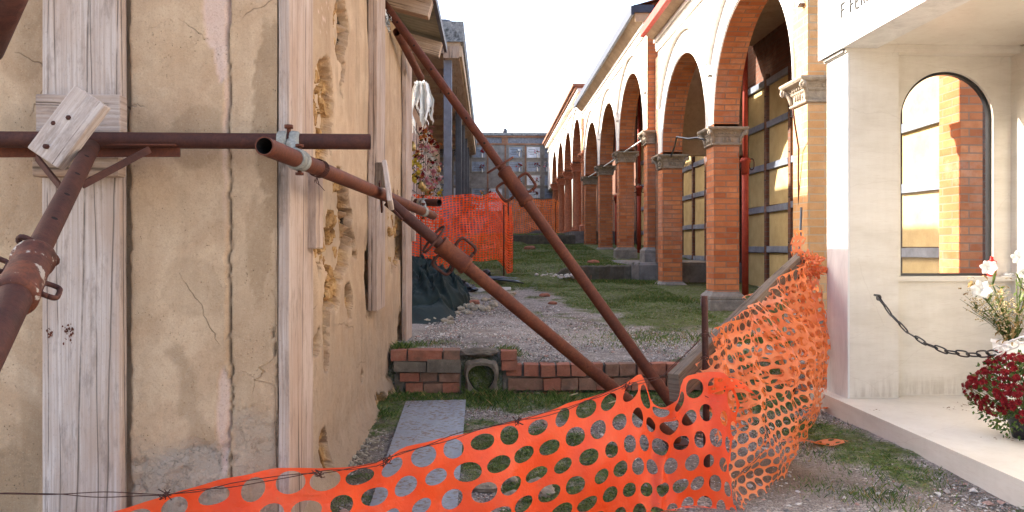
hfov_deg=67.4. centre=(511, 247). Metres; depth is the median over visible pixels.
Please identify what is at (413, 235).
wooden plank
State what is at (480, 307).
debris rubble
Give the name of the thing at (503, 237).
safety net
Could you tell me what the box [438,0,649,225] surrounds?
sky
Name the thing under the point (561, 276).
rubble heap
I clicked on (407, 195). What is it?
wooden plank
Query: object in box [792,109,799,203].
brown cable
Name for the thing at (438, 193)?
flower bouquet
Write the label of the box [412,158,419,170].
flower bouquet
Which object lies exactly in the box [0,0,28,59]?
steel tube
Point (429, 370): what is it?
brick kerb
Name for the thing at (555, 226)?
safety net
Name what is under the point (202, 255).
shored building
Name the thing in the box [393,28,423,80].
scaffold pipe
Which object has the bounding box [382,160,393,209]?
wood wedge
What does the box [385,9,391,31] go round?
plastic rag
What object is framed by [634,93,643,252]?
steel prop
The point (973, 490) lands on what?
gravel
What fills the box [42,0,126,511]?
wooden plank
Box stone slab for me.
[370,399,465,511]
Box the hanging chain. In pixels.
[873,294,1023,357]
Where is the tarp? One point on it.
(437, 295)
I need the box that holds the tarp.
[412,254,471,324]
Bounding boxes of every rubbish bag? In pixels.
[464,282,478,291]
[483,269,491,275]
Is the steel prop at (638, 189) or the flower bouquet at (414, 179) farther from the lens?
the flower bouquet at (414, 179)
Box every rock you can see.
[472,482,502,492]
[503,476,517,483]
[504,490,522,502]
[527,477,554,497]
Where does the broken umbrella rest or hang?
on the ground at (483, 376)
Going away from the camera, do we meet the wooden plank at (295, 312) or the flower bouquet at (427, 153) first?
the wooden plank at (295, 312)
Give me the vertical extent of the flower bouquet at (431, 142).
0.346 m
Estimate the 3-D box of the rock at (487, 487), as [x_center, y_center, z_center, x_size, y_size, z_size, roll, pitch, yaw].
[-0.103,0.979,3.158,0.136,0.060,0.092,0,0,9]
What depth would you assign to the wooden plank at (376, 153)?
4.33 m
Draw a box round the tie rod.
[623,140,640,152]
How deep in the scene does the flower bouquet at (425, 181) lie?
23.06 m
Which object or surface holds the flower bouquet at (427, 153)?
attached to the portico
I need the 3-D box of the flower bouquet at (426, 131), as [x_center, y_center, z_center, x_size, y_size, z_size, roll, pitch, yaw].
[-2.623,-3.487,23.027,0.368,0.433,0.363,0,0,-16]
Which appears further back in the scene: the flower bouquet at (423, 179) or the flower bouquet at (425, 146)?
the flower bouquet at (425, 146)
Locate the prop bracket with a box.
[378,180,402,219]
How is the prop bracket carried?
on the steel prop at (455, 256)
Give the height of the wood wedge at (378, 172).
0.116 m
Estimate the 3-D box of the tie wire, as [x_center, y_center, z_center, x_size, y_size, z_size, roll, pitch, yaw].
[-0.626,-0.236,2.470,0.064,0.102,0.100,0,0,-2]
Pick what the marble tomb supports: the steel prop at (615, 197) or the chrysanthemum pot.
the chrysanthemum pot
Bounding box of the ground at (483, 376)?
[330,233,1023,511]
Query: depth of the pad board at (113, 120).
2.36 m
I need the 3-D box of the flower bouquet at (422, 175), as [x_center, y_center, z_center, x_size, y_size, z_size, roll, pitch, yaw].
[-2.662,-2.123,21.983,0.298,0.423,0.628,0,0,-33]
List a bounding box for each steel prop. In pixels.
[0,140,180,371]
[384,197,688,446]
[385,0,702,433]
[613,130,616,244]
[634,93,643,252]
[739,52,754,295]
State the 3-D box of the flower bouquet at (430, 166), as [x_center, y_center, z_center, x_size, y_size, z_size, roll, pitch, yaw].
[-2.710,-2.517,25.166,0.483,0.485,0.529,0,0,34]
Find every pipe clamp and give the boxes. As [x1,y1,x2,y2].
[276,124,311,175]
[417,195,428,218]
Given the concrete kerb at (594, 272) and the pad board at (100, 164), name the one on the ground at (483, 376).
the concrete kerb at (594, 272)
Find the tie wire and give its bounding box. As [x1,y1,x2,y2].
[309,158,329,190]
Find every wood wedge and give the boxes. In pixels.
[374,162,387,187]
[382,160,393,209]
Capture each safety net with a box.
[0,207,845,511]
[412,192,512,276]
[504,199,558,233]
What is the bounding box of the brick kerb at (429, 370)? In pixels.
[390,347,725,393]
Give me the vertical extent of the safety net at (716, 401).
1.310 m
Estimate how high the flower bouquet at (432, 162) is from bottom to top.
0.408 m
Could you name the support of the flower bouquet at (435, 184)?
attached to the portico
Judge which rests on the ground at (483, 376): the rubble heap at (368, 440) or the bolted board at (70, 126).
the rubble heap at (368, 440)
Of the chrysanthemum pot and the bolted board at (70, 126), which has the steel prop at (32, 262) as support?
the bolted board at (70, 126)
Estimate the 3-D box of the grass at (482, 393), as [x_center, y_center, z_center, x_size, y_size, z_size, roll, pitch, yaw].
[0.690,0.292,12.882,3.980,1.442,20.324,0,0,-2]
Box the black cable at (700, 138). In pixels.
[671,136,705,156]
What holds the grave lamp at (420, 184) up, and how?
attached to the portico
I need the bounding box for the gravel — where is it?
[337,305,1019,511]
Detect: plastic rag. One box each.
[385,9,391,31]
[412,80,433,132]
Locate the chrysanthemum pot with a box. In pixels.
[961,349,1023,440]
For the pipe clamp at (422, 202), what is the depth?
4.63 m
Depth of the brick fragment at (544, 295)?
9.79 m
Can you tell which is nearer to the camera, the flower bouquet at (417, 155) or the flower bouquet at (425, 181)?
the flower bouquet at (417, 155)
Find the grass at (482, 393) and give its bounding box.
[332,233,1020,511]
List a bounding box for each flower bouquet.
[412,154,422,169]
[412,155,425,170]
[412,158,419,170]
[412,170,420,183]
[414,150,423,157]
[416,166,424,178]
[417,170,428,181]
[418,143,430,151]
[419,126,428,137]
[419,130,433,146]
[419,176,430,184]
[422,126,433,142]
[422,147,429,155]
[423,148,434,159]
[426,163,437,177]
[427,138,436,147]
[427,154,437,164]
[428,179,439,189]
[429,171,435,184]
[435,188,442,196]
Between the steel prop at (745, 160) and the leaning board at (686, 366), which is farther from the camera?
the steel prop at (745, 160)
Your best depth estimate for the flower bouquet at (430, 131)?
23.60 m
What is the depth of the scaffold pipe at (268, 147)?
2.56 m
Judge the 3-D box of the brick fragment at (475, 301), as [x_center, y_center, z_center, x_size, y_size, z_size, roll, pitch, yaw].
[-0.455,0.654,9.135,0.147,0.065,0.082,0,0,-2]
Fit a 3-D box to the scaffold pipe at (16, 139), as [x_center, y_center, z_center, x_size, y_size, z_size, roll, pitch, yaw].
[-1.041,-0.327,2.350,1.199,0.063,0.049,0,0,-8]
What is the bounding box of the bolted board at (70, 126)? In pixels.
[28,85,109,169]
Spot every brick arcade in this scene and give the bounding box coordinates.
[542,83,636,244]
[574,0,741,281]
[640,0,984,346]
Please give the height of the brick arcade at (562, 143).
5.120 m
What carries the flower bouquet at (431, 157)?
attached to the portico
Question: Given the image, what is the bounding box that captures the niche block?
[440,128,552,233]
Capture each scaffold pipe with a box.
[0,131,370,149]
[255,136,436,219]
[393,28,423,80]
[413,199,441,205]
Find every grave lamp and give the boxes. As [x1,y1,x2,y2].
[412,141,415,150]
[418,180,423,188]
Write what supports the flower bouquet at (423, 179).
attached to the portico
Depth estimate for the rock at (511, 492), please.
3.01 m
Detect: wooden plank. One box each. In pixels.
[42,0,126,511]
[278,0,312,511]
[308,173,322,248]
[368,0,384,310]
[402,51,411,340]
[411,197,415,240]
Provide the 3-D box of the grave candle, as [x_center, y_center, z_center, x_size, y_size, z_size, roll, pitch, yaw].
[2.905,0.115,4.651,0.052,0.122,0.051,0,0,-2]
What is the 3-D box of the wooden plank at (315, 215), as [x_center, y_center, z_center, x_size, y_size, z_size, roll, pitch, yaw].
[-0.712,-0.133,2.780,0.036,0.275,0.112,0,0,-2]
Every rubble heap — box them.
[348,421,392,473]
[535,273,573,278]
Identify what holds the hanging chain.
hanging from the marble tomb
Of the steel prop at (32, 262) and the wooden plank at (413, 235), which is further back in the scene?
the wooden plank at (413, 235)
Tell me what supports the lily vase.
on the marble tomb
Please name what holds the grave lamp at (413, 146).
attached to the portico
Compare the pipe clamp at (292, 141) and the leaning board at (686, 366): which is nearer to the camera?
the pipe clamp at (292, 141)
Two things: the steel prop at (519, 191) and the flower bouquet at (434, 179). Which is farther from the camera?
the flower bouquet at (434, 179)
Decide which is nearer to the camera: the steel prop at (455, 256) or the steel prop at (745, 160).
the steel prop at (455, 256)
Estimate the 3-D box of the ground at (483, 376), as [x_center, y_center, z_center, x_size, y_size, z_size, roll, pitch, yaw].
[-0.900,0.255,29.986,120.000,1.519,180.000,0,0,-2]
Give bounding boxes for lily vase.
[958,250,1023,420]
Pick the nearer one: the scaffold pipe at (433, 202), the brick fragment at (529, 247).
the scaffold pipe at (433, 202)
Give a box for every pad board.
[32,157,125,177]
[36,94,126,131]
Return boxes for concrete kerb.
[509,234,574,243]
[556,265,630,279]
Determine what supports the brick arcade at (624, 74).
on the ground at (483, 376)
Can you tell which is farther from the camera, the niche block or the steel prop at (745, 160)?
the niche block
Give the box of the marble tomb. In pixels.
[810,0,1023,509]
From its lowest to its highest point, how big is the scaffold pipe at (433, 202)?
0.061 m
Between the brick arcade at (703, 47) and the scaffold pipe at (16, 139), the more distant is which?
the brick arcade at (703, 47)
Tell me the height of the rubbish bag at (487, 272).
0.213 m
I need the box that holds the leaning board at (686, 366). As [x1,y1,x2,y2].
[668,251,804,402]
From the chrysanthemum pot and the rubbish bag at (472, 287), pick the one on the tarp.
the rubbish bag at (472, 287)
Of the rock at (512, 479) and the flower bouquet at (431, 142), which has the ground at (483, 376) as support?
the rock at (512, 479)
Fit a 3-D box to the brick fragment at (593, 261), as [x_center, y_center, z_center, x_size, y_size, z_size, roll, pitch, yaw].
[1.410,0.260,13.303,0.223,0.096,0.130,0,0,-2]
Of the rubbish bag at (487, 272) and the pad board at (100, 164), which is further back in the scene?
the rubbish bag at (487, 272)
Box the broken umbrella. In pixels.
[489,276,523,283]
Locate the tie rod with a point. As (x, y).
(632, 146)
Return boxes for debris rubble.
[424,296,497,323]
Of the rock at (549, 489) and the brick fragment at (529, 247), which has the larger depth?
the brick fragment at (529, 247)
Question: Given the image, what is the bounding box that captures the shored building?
[0,0,446,511]
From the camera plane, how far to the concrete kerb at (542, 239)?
20.45 m
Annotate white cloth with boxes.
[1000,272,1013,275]
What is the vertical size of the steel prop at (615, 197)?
3.730 m
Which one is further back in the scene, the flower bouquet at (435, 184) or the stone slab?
the flower bouquet at (435, 184)
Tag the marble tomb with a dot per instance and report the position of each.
(881, 59)
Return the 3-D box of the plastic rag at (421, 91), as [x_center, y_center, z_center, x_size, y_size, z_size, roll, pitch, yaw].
[-0.769,-1.194,6.550,0.216,0.461,0.112,0,0,-2]
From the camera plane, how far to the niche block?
32.99 m
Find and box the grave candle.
[987,256,996,275]
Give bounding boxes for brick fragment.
[469,300,479,303]
[524,246,534,249]
[539,293,549,296]
[587,260,599,263]
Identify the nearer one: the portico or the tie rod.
the tie rod
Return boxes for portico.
[412,19,476,254]
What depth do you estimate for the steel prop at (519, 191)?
4.38 m
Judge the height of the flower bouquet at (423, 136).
0.518 m

